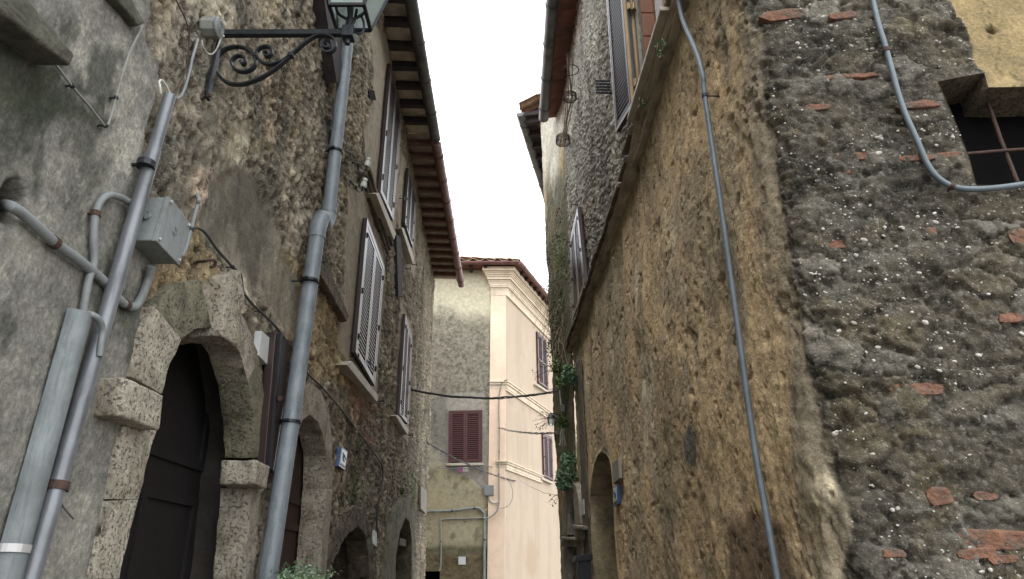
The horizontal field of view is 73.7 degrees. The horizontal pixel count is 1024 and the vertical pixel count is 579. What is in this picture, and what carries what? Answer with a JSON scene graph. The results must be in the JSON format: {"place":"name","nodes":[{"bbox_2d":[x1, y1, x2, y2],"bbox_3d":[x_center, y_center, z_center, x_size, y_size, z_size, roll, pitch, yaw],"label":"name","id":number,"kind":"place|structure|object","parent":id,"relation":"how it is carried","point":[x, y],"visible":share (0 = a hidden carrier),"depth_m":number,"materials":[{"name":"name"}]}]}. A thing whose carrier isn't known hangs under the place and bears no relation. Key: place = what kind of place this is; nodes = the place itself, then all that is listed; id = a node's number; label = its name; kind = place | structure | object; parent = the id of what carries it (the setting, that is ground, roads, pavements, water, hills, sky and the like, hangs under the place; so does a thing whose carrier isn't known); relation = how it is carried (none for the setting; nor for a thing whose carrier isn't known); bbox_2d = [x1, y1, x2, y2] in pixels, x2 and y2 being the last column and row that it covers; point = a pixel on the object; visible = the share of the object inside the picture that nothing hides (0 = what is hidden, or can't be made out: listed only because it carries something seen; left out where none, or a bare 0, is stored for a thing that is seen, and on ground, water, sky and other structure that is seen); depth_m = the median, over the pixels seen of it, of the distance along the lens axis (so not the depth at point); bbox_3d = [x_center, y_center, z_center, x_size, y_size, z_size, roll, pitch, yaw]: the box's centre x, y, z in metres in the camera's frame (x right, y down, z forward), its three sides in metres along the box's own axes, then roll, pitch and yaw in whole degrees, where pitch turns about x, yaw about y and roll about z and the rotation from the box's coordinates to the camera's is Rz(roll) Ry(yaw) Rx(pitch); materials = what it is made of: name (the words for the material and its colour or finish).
{"place":"outdoors","nodes":[
{"label":"outdoors","id":0,"kind":"place"},
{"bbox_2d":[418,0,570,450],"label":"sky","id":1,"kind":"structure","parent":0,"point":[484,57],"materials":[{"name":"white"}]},
{"label":"ground","id":2,"kind":"structure","parent":0,"visible":0},
{"bbox_2d":[425,256,576,578],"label":"end house","id":3,"kind":"structure","parent":2,"relation":"on","point":[485,341],"depth_m":18.62,"materials":[{"name":"beige paint"}]},
{"bbox_2d":[425,571,439,578],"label":"door","id":4,"kind":"structure","parent":3,"relation":"in","point":[428,574],"depth_m":16.88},
{"bbox_2d":[427,507,484,513],"bbox_3d":[-1.541,5.555,17.148,1.739,0.193,0.101,0,-22,0],"label":"conduit","id":5,"kind":"object","parent":3,"relation":"attached to","point":[462,509],"visible":0.82,"depth_m":17.11,"materials":[{"name":"grey plastic"}]},
{"bbox_2d":[439,517,482,570],"bbox_3d":[-1.262,6.283,16.863,1.065,1.254,0.071,0,-22,0],"label":"conduit","id":6,"kind":"object","parent":3,"relation":"attached to","point":[441,534],"visible":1,"depth_m":16.97,"materials":[{"name":"grey metal"}]},
{"bbox_2d":[458,557,465,564],"bbox_3d":[-1.223,6.640,16.716,0.181,0.182,0.030,0,-22,0],"label":"meter hatch","id":7,"kind":"object","parent":3,"relation":"attached to","point":[461,560],"visible":1,"depth_m":16.70,"materials":[{"name":"white plastic"}]},
{"bbox_2d":[448,410,481,462],"bbox_3d":[-1.221,3.827,17.851,0.914,1.363,0.063,0,-22,0],"label":"window","id":8,"kind":"structure","parent":3,"relation":"in","point":[465,426],"depth_m":17.85,"materials":[{"name":"red wood"}]},
{"bbox_2d":[426,441,515,481],"bbox_3d":[-0.841,4.127,16.135,0.030,0.337,4.618,-10,-24,22],"label":"aerial cable","id":9,"kind":"object","parent":3,"relation":"attached to","point":[435,447],"visible":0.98,"depth_m":15.71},
{"bbox_2d":[483,515,485,578],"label":"conduit","id":10,"kind":"object","parent":3,"relation":"attached to","point":[484,548],"visible":1,"depth_m":16.78,"materials":[{"name":"grey plastic"}]},
{"bbox_2d":[484,485,493,495],"bbox_3d":[-0.579,5.093,17.299,0.247,0.255,0.136,0,-22,0],"label":"junction box","id":11,"kind":"object","parent":3,"relation":"attached to","point":[488,490],"visible":1,"depth_m":17.24,"materials":[{"name":"grey plastic"}]},
{"bbox_2d":[483,379,506,518],"bbox_3d":[-0.415,4.084,17.733,0.602,3.571,0.160,-2,-23,4],"label":"conduit","id":12,"kind":"object","parent":3,"relation":"attached to","point":[498,455],"visible":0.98,"depth_m":17.56,"materials":[{"name":"metal"}]},
{"bbox_2d":[536,331,548,388],"bbox_3d":[0.981,2.291,21.885,0.064,1.672,1.114,-8,-24,18],"label":"window","id":13,"kind":"structure","parent":3,"relation":"in","point":[543,377],"depth_m":21.81,"materials":[{"name":"purple wood"}]},
{"bbox_2d":[542,434,553,480],"bbox_3d":[1.106,5.149,21.082,0.064,1.370,1.013,-8,-24,18],"label":"window","id":14,"kind":"structure","parent":3,"relation":"in","point":[547,446],"depth_m":21.06,"materials":[{"name":"purple wood"}]},
{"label":"line bracket","id":15,"kind":"object","parent":3,"relation":"attached to","visible":0},
{"bbox_2d":[439,466,489,468],"bbox_3d":[-1.199,4.519,17.339,1.302,0.083,0.027,0,-22,0],"label":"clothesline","id":16,"kind":"object","parent":15,"relation":"attached to","point":[464,468],"visible":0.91,"depth_m":17.33,"materials":[{"name":"plastic"}]},
{"bbox_2d":[539,0,1023,578],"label":"corner house","id":17,"kind":"structure","parent":2,"relation":"on","point":[879,274],"depth_m":2.89,"materials":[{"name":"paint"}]},
{"bbox_2d":[556,133,569,146],"bbox_3d":[0.760,-2.215,10.110,0.231,0.125,0.222,0,-22,0],"label":"ring holder","id":18,"kind":"object","parent":17,"relation":"attached to","point":[567,139],"visible":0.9,"depth_m":10.09,"materials":[{"name":"black metal"}]},
{"bbox_2d":[560,99,571,143],"bbox_3d":[0.757,-2.357,9.670,0.012,0.080,1.044,2,-23,-5],"label":"cane","id":19,"kind":"object","parent":18,"relation":"attached to","point":[565,123],"visible":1,"depth_m":9.67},
{"bbox_2d":[562,98,571,144],"bbox_3d":[0.773,-2.361,9.673,0.012,0.060,1.024,1,-22,-3],"label":"cane","id":20,"kind":"object","parent":18,"relation":"attached to","point":[566,121],"visible":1,"depth_m":9.67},
{"bbox_2d":[564,101,573,143],"bbox_3d":[0.805,-2.357,9.688,0.012,0.043,0.960,1,-23,-3],"label":"cane","id":21,"kind":"object","parent":18,"relation":"attached to","point":[569,119],"visible":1,"depth_m":9.60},
{"bbox_2d":[563,90,577,102],"bbox_3d":[0.783,-2.606,9.244,0.190,0.081,0.190,-18,-28,37],"label":"ring holder","id":22,"kind":"object","parent":17,"relation":"attached to","point":[571,93],"visible":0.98,"depth_m":9.20,"materials":[{"name":"black metal"}]},
{"bbox_2d":[563,97,566,141],"bbox_3d":[0.743,-2.388,9.641,0.012,0.042,0.993,-1,-22,1],"label":"cane","id":23,"kind":"object","parent":22,"relation":"attached to","point":[564,116],"visible":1,"depth_m":9.53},
{"bbox_2d":[562,64,578,75],"bbox_3d":[0.794,-2.950,9.180,0.232,0.017,0.223,0,-22,0],"label":"ring holder","id":24,"kind":"object","parent":17,"relation":"attached to","point":[573,65],"visible":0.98,"depth_m":9.16,"materials":[{"name":"black metal"}]},
{"bbox_2d":[568,53,568,84],"bbox_3d":[0.761,-2.905,9.236,0.012,0.544,0.218,1,-22,-2],"label":"cane","id":25,"kind":"object","parent":24,"relation":"in","point":[568,69],"visible":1,"depth_m":9.23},
{"bbox_2d":[571,54,572,97],"bbox_3d":[0.816,-2.894,9.250,0.011,0.636,0.131,5,-23,-12],"label":"cane","id":26,"kind":"object","parent":24,"relation":"in","point":[572,73],"visible":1,"depth_m":9.26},
{"bbox_2d":[570,207,587,318],"bbox_3d":[0.834,-0.395,8.623,0.064,1.184,1.251,1,-22,-2],"label":"window","id":27,"kind":"structure","parent":17,"relation":"in","point":[579,268],"depth_m":8.57,"materials":[{"name":"grey wood"}]},
{"bbox_2d":[572,553,592,578],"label":"wall box","id":28,"kind":"object","parent":17,"relation":"attached to","point":[583,566],"visible":0.96,"depth_m":7.50,"materials":[{"name":"black metal"}]},
{"bbox_2d":[582,499,584,515],"bbox_3d":[0.859,2.599,8.145,0.030,0.178,0.208,1,-22,-2],"label":"plaque","id":29,"kind":"object","parent":17,"relation":"attached to","point":[583,508],"visible":0.59,"depth_m":8.09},
{"bbox_2d":[576,360,593,578],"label":"plaster strip","id":30,"kind":"object","parent":17,"relation":"attached to","point":[586,516],"visible":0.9,"depth_m":8.18,"materials":[{"name":"paint"}]},
{"bbox_2d":[595,80,611,93],"bbox_3d":[0.884,-1.962,6.614,0.151,0.150,0.020,1,-22,-2],"label":"wall grille","id":31,"kind":"object","parent":17,"relation":"attached to","point":[604,86],"depth_m":6.61,"materials":[{"name":"black metal"}]},
{"bbox_2d":[612,458,622,483],"bbox_3d":[0.929,1.604,6.031,0.030,0.183,0.315,1,-22,-2],"label":"panel","id":32,"kind":"object","parent":17,"relation":"attached to","point":[617,470],"visible":1,"depth_m":5.94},
{"bbox_2d":[613,485,621,506],"bbox_3d":[0.941,1.825,6.044,0.076,0.166,0.242,0,-22,0],"label":"tile plaque","id":33,"kind":"object","parent":17,"relation":"attached to","point":[617,495],"visible":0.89,"depth_m":5.96,"materials":[{"name":"white ceramic"}]},
{"bbox_2d":[606,0,669,132],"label":"window","id":34,"kind":"structure","parent":17,"relation":"in","point":[629,73],"depth_m":5.35,"materials":[{"name":"wood"}]},
{"bbox_2d":[637,96,647,107],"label":"wall fern","id":35,"kind":"object","parent":17,"relation":"attached to","point":[641,104],"depth_m":4.60,"materials":[{"name":"green plant"}]},
{"bbox_2d":[654,39,666,57],"bbox_3d":[0.944,-1.553,4.421,0.085,0.540,0.592,-4,-23,10],"label":"wall fern","id":36,"kind":"object","parent":17,"relation":"attached to","point":[661,51],"depth_m":4.12,"materials":[{"name":"green plant"}]},
{"bbox_2d":[676,0,780,578],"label":"conduit","id":37,"kind":"object","parent":17,"relation":"attached to","point":[754,444],"visible":1,"depth_m":3.01,"materials":[{"name":"metal"}]},
{"bbox_2d":[870,0,1023,191],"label":"conduit","id":38,"kind":"object","parent":17,"relation":"attached to","point":[930,169],"visible":1,"depth_m":2.72,"materials":[{"name":"grey plastic"}]},
{"label":"paved alley","id":39,"kind":"structure","parent":0,"visible":0},
{"bbox_2d":[0,0,440,578],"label":"stone house","id":40,"kind":"structure","parent":39,"relation":"on","point":[170,476],"depth_m":3.59,"materials":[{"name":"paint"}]},
{"bbox_2d":[0,308,91,578],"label":"cable cover","id":41,"kind":"object","parent":40,"relation":"attached to","point":[17,539],"visible":0.99,"depth_m":2.01,"materials":[{"name":"metal"}]},
{"bbox_2d":[62,502,73,518],"bbox_3d":[-1.411,0.697,2.165,0.052,0.061,0.010,14,-26,-31],"label":"wire end","id":42,"kind":"object","parent":40,"relation":"attached to","point":[68,513],"visible":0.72,"depth_m":2.16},
{"bbox_2d":[0,199,155,310],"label":"conduit","id":43,"kind":"object","parent":40,"relation":"attached to","point":[46,235],"visible":0.93,"depth_m":2.18,"materials":[{"name":"grey plastic"}]},
{"bbox_2d":[87,311,105,355],"bbox_3d":[-1.378,0.144,2.241,0.094,0.133,0.076,13,-26,-29],"label":"conduit","id":44,"kind":"object","parent":40,"relation":"attached to","point":[98,319],"visible":0.81,"depth_m":2.25,"materials":[{"name":"grey plastic"}]},
{"bbox_2d":[55,26,142,127],"bbox_3d":[-1.435,-0.938,2.256,0.064,0.593,0.787,1,-22,-2],"label":"cable","id":45,"kind":"object","parent":40,"relation":"attached to","point":[115,98],"visible":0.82,"depth_m":2.41,"materials":[{"name":"metal"}]},
{"bbox_2d":[23,92,175,578],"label":"conduit pole","id":46,"kind":"object","parent":40,"relation":"attached to","point":[59,483],"visible":0.91,"depth_m":2.25,"materials":[{"name":"metal"}]},
{"bbox_2d":[79,192,149,310],"bbox_3d":[-1.424,-0.115,2.416,0.067,0.528,0.301,-2,-23,5],"label":"conduit","id":47,"kind":"object","parent":40,"relation":"attached to","point":[95,212],"visible":0.82,"depth_m":2.31,"materials":[{"name":"grey plastic"}]},
{"bbox_2d":[135,196,190,264],"bbox_3d":[-1.398,-0.234,2.724,0.128,0.218,0.241,0,-22,0],"label":"junction box","id":48,"kind":"object","parent":40,"relation":"attached to","point":[163,231],"visible":0.96,"depth_m":2.67,"materials":[{"name":"grey plastic"}]},
{"bbox_2d":[158,79,169,93],"bbox_3d":[-1.411,-0.809,2.765,0.021,0.076,0.082,0,-22,0],"label":"cable","id":49,"kind":"object","parent":40,"relation":"attached to","point":[159,85],"visible":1,"depth_m":2.74,"materials":[{"name":"white plastic"}]},
{"bbox_2d":[85,270,269,578],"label":"doorway","id":50,"kind":"structure","parent":40,"relation":"in","point":[181,500],"depth_m":3.59,"materials":[{"name":"stone"}]},
{"bbox_2d":[171,0,189,92],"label":"cable","id":51,"kind":"object","parent":40,"relation":"attached to","point":[188,48],"visible":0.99,"depth_m":3.02,"materials":[{"name":"grey plastic"}]},
{"bbox_2d":[175,38,198,99],"bbox_3d":[-1.429,-0.976,2.983,0.017,0.465,0.190,6,-23,-14],"label":"cable","id":52,"kind":"object","parent":40,"relation":"attached to","point":[189,71],"visible":0.89,"depth_m":3.06,"materials":[{"name":"grey plastic"}]},
{"bbox_2d":[182,193,200,256],"bbox_3d":[-1.469,-0.305,3.061,0.088,0.431,0.224,14,-26,-31],"label":"conduit","id":53,"kind":"object","parent":40,"relation":"attached to","point":[194,215],"visible":0.83,"depth_m":3.01,"materials":[{"name":"grey plastic"}]},
{"bbox_2d":[196,258,216,268],"bbox_3d":[-1.426,-0.128,3.143,0.202,0.086,0.070,-15,-27,33],"label":"iron hook","id":54,"kind":"object","parent":40,"relation":"attached to","point":[214,265],"visible":0.99,"depth_m":3.09,"materials":[{"name":"brown metal"}]},
{"bbox_2d":[199,16,223,39],"bbox_3d":[-1.441,-1.257,3.282,0.087,0.104,0.104,0,-22,0],"label":"junction box","id":55,"kind":"object","parent":40,"relation":"attached to","point":[211,27],"visible":0.98,"depth_m":3.25,"materials":[{"name":"grey plastic"}]},
{"bbox_2d":[201,35,224,54],"bbox_3d":[-1.419,-1.156,3.207,0.096,0.104,0.074,20,-29,-39],"label":"cable","id":56,"kind":"object","parent":40,"relation":"attached to","point":[216,47],"visible":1,"depth_m":3.23,"materials":[{"name":"white plastic"}]},
{"bbox_2d":[254,331,268,364],"bbox_3d":[-1.493,0.343,4.046,0.058,0.164,0.184,1,-22,-1],"label":"plaque","id":57,"kind":"object","parent":40,"relation":"attached to","point":[261,341],"visible":0.66,"depth_m":4.00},
{"bbox_2d":[256,332,288,472],"bbox_3d":[-1.441,0.671,4.195,0.116,0.854,0.413,2,-23,-4],"label":"folded shutter","id":58,"kind":"object","parent":40,"relation":"attached to","point":[275,371],"visible":0.77,"depth_m":4.09,"materials":[{"name":"brown wood"}]},
{"bbox_2d":[194,226,383,537],"bbox_3d":[-1.537,1.322,5.612,0.073,1.118,5.945,1,-22,-1],"label":"cable","id":59,"kind":"object","parent":40,"relation":"attached to","point":[232,267],"visible":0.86,"depth_m":4.19,"materials":[{"name":"rubber"}]},
{"bbox_2d":[255,383,332,578],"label":"doorway","id":60,"kind":"structure","parent":40,"relation":"in","point":[307,525],"depth_m":5.41,"materials":[{"name":"stone"}]},
{"bbox_2d":[205,0,387,100],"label":"street lamp","id":61,"kind":"object","parent":40,"relation":"attached to","point":[351,19],"visible":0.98,"depth_m":3.46,"materials":[{"name":"metal"}]},
{"bbox_2d":[257,38,352,578],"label":"downpipe","id":62,"kind":"object","parent":40,"relation":"attached to","point":[323,220],"visible":0.98,"depth_m":4.53,"materials":[{"name":"metal"}]},
{"bbox_2d":[313,0,341,82],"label":"window shutter","id":63,"kind":"object","parent":40,"relation":"attached to","point":[332,66],"depth_m":5.54,"materials":[{"name":"brown wood"}]},
{"bbox_2d":[335,447,347,469],"bbox_3d":[-1.528,1.505,6.079,0.079,0.174,0.317,0,-22,0],"label":"tile plaque","id":64,"kind":"object","parent":40,"relation":"attached to","point":[341,454],"visible":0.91,"depth_m":6.00,"materials":[{"name":"white ceramic"}]},
{"bbox_2d":[326,505,374,578],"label":"doorway","id":65,"kind":"structure","parent":40,"relation":"in","point":[351,552],"depth_m":7.38,"materials":[{"name":"grey stone"}]},
{"bbox_2d":[349,177,367,192],"bbox_3d":[-1.530,-1.030,6.815,0.153,0.205,0.444,-5,-23,12],"label":"insulator","id":66,"kind":"object","parent":40,"relation":"attached to","point":[363,184],"visible":1,"depth_m":6.81,"materials":[{"name":"white ceramic"}]},
{"bbox_2d":[352,157,370,171],"bbox_3d":[-1.541,-1.274,6.962,0.137,0.250,0.445,-5,-23,12],"label":"insulator","id":67,"kind":"object","parent":40,"relation":"attached to","point":[367,163],"visible":0.96,"depth_m":7.01,"materials":[{"name":"white ceramic"}]},
{"bbox_2d":[350,218,383,385],"bbox_3d":[-1.553,0.174,7.467,0.085,1.536,1.325,1,-22,-1],"label":"window","id":68,"kind":"structure","parent":40,"relation":"in","point":[370,276],"depth_m":7.31,"materials":[{"name":"grey wood"}]},
{"bbox_2d":[368,90,375,99],"bbox_3d":[-1.608,-2.190,7.710,0.067,0.272,0.453,1,-22,-2],"label":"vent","id":69,"kind":"object","parent":40,"relation":"attached to","point":[371,95],"visible":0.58,"depth_m":7.68,"materials":[{"name":"grey metal"}]},
{"bbox_2d":[372,530,376,546],"bbox_3d":[-1.592,2.875,7.882,0.032,0.176,0.269,1,-22,-1],"label":"plaque","id":70,"kind":"object","parent":40,"relation":"attached to","point":[374,536],"visible":0.79,"depth_m":7.82,"materials":[{"name":"white"}]},
{"bbox_2d":[377,64,400,220],"bbox_3d":[-1.610,-1.887,9.056,0.091,2.079,1.212,1,-22,-2],"label":"window","id":71,"kind":"structure","parent":40,"relation":"in","point":[391,121],"depth_m":8.92,"materials":[{"name":"white wood"}]},
{"bbox_2d":[393,235,402,296],"bbox_3d":[-1.647,-0.346,9.843,0.076,0.928,0.941,0,-22,0],"label":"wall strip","id":72,"kind":"object","parent":40,"relation":"attached to","point":[398,287],"depth_m":9.70,"materials":[{"name":"brown wood"}]},
{"bbox_2d":[269,557,337,578],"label":"leafy shrub","id":73,"kind":"object","parent":39,"relation":"on","point":[284,574],"visible":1,"depth_m":3.58,"materials":[{"name":"green plant"}]},
{"bbox_2d":[379,133,463,578],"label":"stone house","id":74,"kind":"structure","parent":39,"relation":"on","point":[426,231],"depth_m":11.90,"materials":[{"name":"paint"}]},
{"bbox_2d":[379,494,414,578],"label":"doorway","id":75,"kind":"structure","parent":74,"relation":"in","point":[397,556],"depth_m":10.26,"materials":[{"name":"stone"}]},
{"bbox_2d":[400,486,406,496],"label":"moss tuft","id":76,"kind":"object","parent":74,"relation":"on","point":[402,490],"visible":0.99,"depth_m":10.19,"materials":[{"name":"green plant"}]},
{"bbox_2d":[396,314,411,423],"bbox_3d":[-1.639,1.241,10.464,0.087,1.574,1.038,1,-22,-1],"label":"window","id":77,"kind":"structure","parent":74,"relation":"in","point":[406,338],"depth_m":10.37,"materials":[{"name":"grey wood"}]},
{"bbox_2d":[402,168,415,246],"bbox_3d":[-1.670,-1.327,11.170,0.078,1.147,1.162,1,-22,-1],"label":"window","id":78,"kind":"structure","parent":74,"relation":"in","point":[408,217],"depth_m":10.99,"materials":[{"name":"grey wood"}]},
{"bbox_2d":[418,486,426,513],"bbox_3d":[-1.739,4.077,13.260,0.056,0.437,1.315,1,-22,-1],"label":"name board","id":79,"kind":"object","parent":74,"relation":"attached to","point":[422,498],"visible":1,"depth_m":13.03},
{"bbox_2d":[411,388,558,399],"bbox_3d":[-0.487,1.615,10.883,2.643,0.353,0.038,-10,-24,22],"label":"aerial cable","id":80,"kind":"object","parent":74,"relation":"attached to","point":[491,398],"visible":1,"depth_m":10.79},
{"bbox_2d":[516,93,587,578],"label":"mossy house","id":81,"kind":"structure","parent":39,"relation":"on","point":[547,156],"depth_m":10.77,"materials":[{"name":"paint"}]},
{"bbox_2d":[499,427,558,434],"bbox_3d":[0.189,2.894,14.101,0.023,1.579,7.601,3,-23,-7],"label":"aerial cable","id":82,"kind":"object","parent":81,"relation":"attached to","point":[543,433],"visible":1,"depth_m":12.41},
{"bbox_2d":[532,359,553,379],"bbox_3d":[0.549,1.330,11.550,0.297,0.496,1.326,4,-23,-9],"label":"twiggy shoot","id":83,"kind":"object","parent":81,"relation":"attached to","point":[544,364],"visible":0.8,"depth_m":11.55,"materials":[{"name":"brown plant"}]},
{"bbox_2d":[535,411,555,430],"bbox_3d":[0.522,2.102,11.291,0.269,0.455,1.376,1,-23,-4],"label":"twiggy shoot","id":84,"kind":"object","parent":81,"relation":"attached to","point":[546,414],"visible":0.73,"depth_m":11.39,"materials":[{"name":"brown plant"}]},
{"bbox_2d":[534,182,569,386],"bbox_3d":[0.599,-0.179,11.044,0.462,3.834,2.256,1,-23,-4],"label":"hanging creeper","id":85,"kind":"object","parent":81,"relation":"hanging from","point":[556,317],"visible":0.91,"depth_m":10.62,"materials":[{"name":"green plant"}]},
{"bbox_2d":[547,412,560,425],"bbox_3d":[0.622,1.951,10.286,0.220,0.200,0.130,-6,-23,14],"label":"wall lamp","id":86,"kind":"object","parent":81,"relation":"attached to","point":[551,417],"visible":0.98,"depth_m":10.26,"materials":[{"name":"glass"}]},
{"bbox_2d":[549,491,562,505],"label":"twiggy shoot","id":87,"kind":"object","parent":81,"relation":"attached to","point":[556,497],"visible":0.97,"depth_m":9.97,"materials":[{"name":"brown plant"}]},
{"bbox_2d":[551,355,567,388],"bbox_3d":[0.690,1.317,10.151,0.252,0.536,0.990,0,-22,0],"label":"creeper bush","id":88,"kind":"object","parent":81,"relation":"attached to","point":[555,363],"visible":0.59,"depth_m":9.88,"materials":[{"name":"green plant"}]},
{"bbox_2d":[559,390,563,412],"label":"cable","id":89,"kind":"object","parent":81,"relation":"attached to","point":[560,399],"visible":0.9,"depth_m":10.16,"materials":[{"name":"black plastic"}]},
{"bbox_2d":[555,416,570,429],"bbox_3d":[0.705,1.931,9.691,0.226,0.256,0.868,0,-22,0],"label":"creeper bush","id":90,"kind":"object","parent":81,"relation":"attached to","point":[563,422],"visible":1,"depth_m":9.36,"materials":[{"name":"green plant"}]},
{"bbox_2d":[554,450,578,490],"bbox_3d":[0.703,2.546,9.428,0.299,0.538,1.387,3,-23,-6],"label":"creeper bush","id":91,"kind":"object","parent":81,"relation":"attached to","point":[566,477],"visible":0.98,"depth_m":9.08,"materials":[{"name":"green plant"}]},
{"bbox_2d":[558,364,577,387],"bbox_3d":[0.750,1.226,9.287,0.285,0.433,1.095,0,-22,0],"label":"creeper bush","id":92,"kind":"object","parent":81,"relation":"attached to","point":[570,376],"visible":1,"depth_m":9.05,"materials":[{"name":"green plant"}]}
]}

